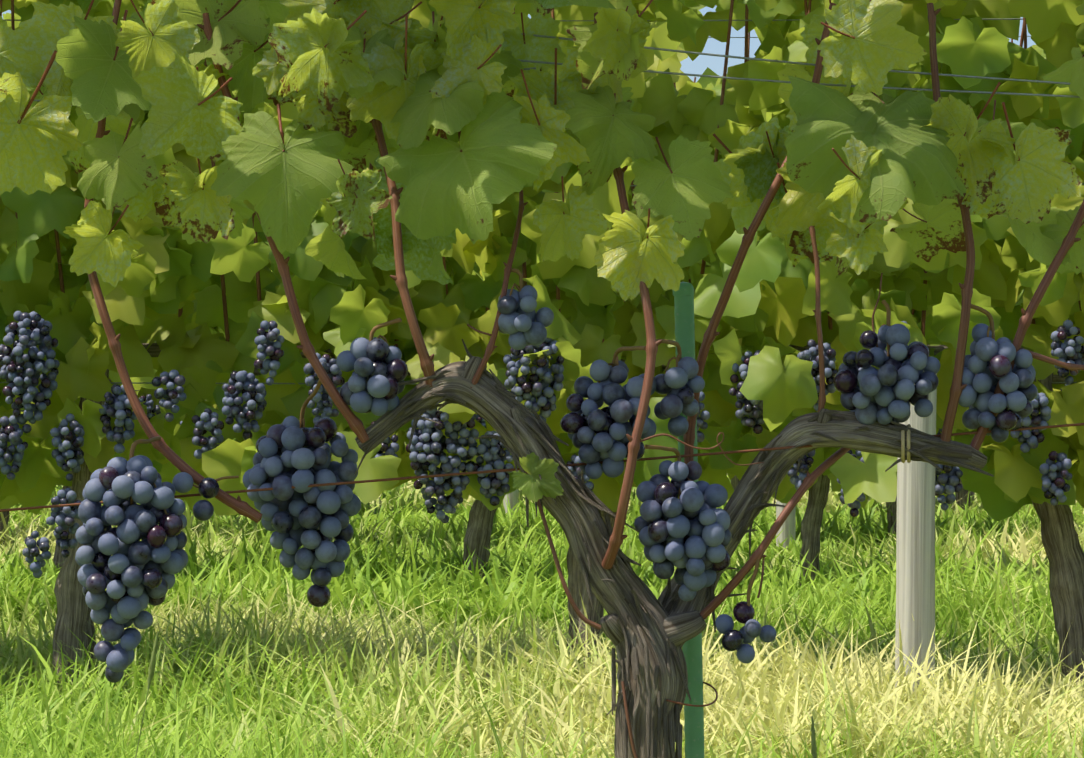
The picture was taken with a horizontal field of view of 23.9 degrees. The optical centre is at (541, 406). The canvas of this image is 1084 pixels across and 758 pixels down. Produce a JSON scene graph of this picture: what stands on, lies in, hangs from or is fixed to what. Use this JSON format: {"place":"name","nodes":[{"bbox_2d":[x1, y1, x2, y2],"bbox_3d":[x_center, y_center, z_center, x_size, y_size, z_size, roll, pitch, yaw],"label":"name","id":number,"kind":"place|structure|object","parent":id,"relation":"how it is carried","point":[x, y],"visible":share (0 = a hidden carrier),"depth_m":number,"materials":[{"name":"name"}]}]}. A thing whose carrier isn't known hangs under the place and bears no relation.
{"place":"outdoors","nodes":[
{"label":"outdoors","id":0,"kind":"place"},
{"bbox_2d":[503,471,518,518],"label":"posts","id":1,"kind":"object","parent":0,"point":[513,496],"visible":0.08,"depth_m":11.15,"materials":[{"name":"grey wood"}]},
{"bbox_2d":[2,5,1035,81],"label":"sky","id":2,"kind":"structure","parent":0,"point":[700,64],"materials":[{"name":"blue"}]},
{"bbox_2d":[0,67,1057,548],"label":"grapevine","id":3,"kind":"object","parent":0,"point":[893,518],"depth_m":9.25,"materials":[{"name":"green plant"}]},
{"bbox_2d":[101,475,969,513],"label":"grape clusters","id":4,"kind":"object","parent":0,"point":[735,480],"visible":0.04,"depth_m":11.50,"materials":[{"name":"food"}]},
{"bbox_2d":[0,0,1081,346],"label":"canes","id":5,"kind":"object","parent":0,"point":[808,10],"visible":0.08,"depth_m":4.64,"materials":[{"name":"brown plant"}]},
{"bbox_2d":[0,471,1083,757],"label":"grass","id":6,"kind":"structure","parent":0,"point":[398,645],"depth_m":4.49,"materials":[{"name":"green plant"}]},
{"bbox_2d":[0,311,1083,577],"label":"grapes","id":7,"kind":"object","parent":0,"point":[430,441],"visible":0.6,"depth_m":4.42,"materials":[{"name":"food"}]},
{"bbox_2d":[0,18,1083,384],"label":"wires","id":8,"kind":"object","parent":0,"point":[582,20],"visible":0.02,"depth_m":4.65,"materials":[{"name":"grey metal"}]},
{"bbox_2d":[3,0,1083,594],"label":"grapevine","id":9,"kind":"object","parent":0,"point":[479,528],"depth_m":6.93,"materials":[{"name":"green plant"}]},
{"bbox_2d":[20,384,1066,433],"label":"grapes","id":10,"kind":"object","parent":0,"point":[151,409],"visible":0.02,"depth_m":6.76,"materials":[{"name":"purple food"}]},
{"bbox_2d":[34,33,1079,101],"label":"trellis wires","id":11,"kind":"object","parent":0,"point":[840,85],"visible":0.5,"depth_m":2.01,"materials":[{"name":"grey metal"}]},
{"bbox_2d":[135,36,1030,390],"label":"wires","id":12,"kind":"object","parent":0,"point":[1019,36],"depth_m":6.95,"materials":[{"name":"grey metal"}]},
{"bbox_2d":[269,32,1012,316],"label":"canes","id":13,"kind":"object","parent":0,"point":[913,310],"depth_m":6.97,"materials":[{"name":"brown plant"}]},
{"bbox_2d":[776,500,795,549],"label":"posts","id":14,"kind":"object","parent":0,"point":[789,523],"visible":0.08,"depth_m":8.84,"materials":[{"name":"grey wood"}]},
{"bbox_2d":[895,371,936,697],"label":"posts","id":15,"kind":"object","parent":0,"point":[915,561],"visible":0.48,"depth_m":4.24,"materials":[{"name":"grey wood"}]},
{"label":"ground","id":16,"kind":"structure","parent":0,"visible":0},
{"bbox_2d":[135,631,816,757],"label":"grass blades","id":17,"kind":"object","parent":16,"relation":"on","point":[151,667],"visible":1,"depth_m":1.97,"materials":[{"name":"green plant"}]},
{"bbox_2d":[355,361,687,757],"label":"vine trunk","id":18,"kind":"object","parent":16,"relation":"on","point":[575,516],"visible":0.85,"depth_m":1.93,"materials":[{"name":"brown wood"}]},
{"bbox_2d":[84,0,1083,757],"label":"canes","id":19,"kind":"object","parent":18,"relation":"attached to","point":[360,432],"visible":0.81,"depth_m":1.95,"materials":[{"name":"brown plant"}]},
{"bbox_2d":[0,0,1083,501],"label":"leaves","id":20,"kind":"object","parent":19,"relation":"attached to","point":[342,90],"visible":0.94,"depth_m":1.93,"materials":[{"name":"green plant"}]},
{"bbox_2d":[0,423,1083,511],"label":"wire","id":21,"kind":"object","parent":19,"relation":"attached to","point":[514,469],"visible":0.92,"depth_m":1.95,"materials":[{"name":"metal"}]},
{"bbox_2d":[17,0,1083,238],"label":"leaf stems","id":22,"kind":"object","parent":19,"relation":"attached to","point":[53,56],"visible":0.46,"depth_m":1.94,"materials":[{"name":"plant"}]},
{"bbox_2d":[75,285,1037,682],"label":"grapes","id":23,"kind":"object","parent":19,"relation":"hanging from","point":[687,535],"visible":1,"depth_m":1.93,"materials":[{"name":"food"}]},
{"bbox_2d":[129,268,994,605],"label":"grape stems","id":24,"kind":"object","parent":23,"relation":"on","point":[613,364],"visible":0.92,"depth_m":1.94,"materials":[{"name":"brown plant"}]},
{"bbox_2d":[355,339,993,757],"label":"bark shreds","id":25,"kind":"object","parent":18,"relation":"attached to","point":[671,719],"visible":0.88,"depth_m":1.93,"materials":[{"name":"brown plant"}]},
{"bbox_2d":[462,356,986,647],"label":"vine cordons","id":26,"kind":"object","parent":18,"relation":"attached to","point":[684,622],"visible":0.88,"depth_m":1.94,"materials":[{"name":"brown wood"}]},
{"bbox_2d":[901,424,910,462],"bbox_3d":[0.277,0.029,1.950,0.007,0.030,0.031,0,0,9],"label":"raffia tie","id":27,"kind":"object","parent":26,"relation":"attached to","point":[903,445],"visible":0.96,"depth_m":1.94,"materials":[{"name":"beige wicker"}]},
{"bbox_2d":[0,0,1083,694],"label":"grapevine","id":28,"kind":"object","parent":16,"relation":"on","point":[768,310],"depth_m":4.55,"materials":[{"name":"green plant"}]},
{"bbox_2d":[673,282,704,757],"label":"stake","id":29,"kind":"object","parent":16,"relation":"on","point":[683,295],"visible":0.46,"depth_m":2.02,"materials":[{"name":"green metal"}]},
{"bbox_2d":[666,682,717,706],"bbox_3d":[0.102,0.223,1.989,0.069,0.010,0.125,0,0,1],"label":"vine tie","id":30,"kind":"object","parent":29,"relation":"attached to","point":[715,690],"visible":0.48,"depth_m":1.94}
]}

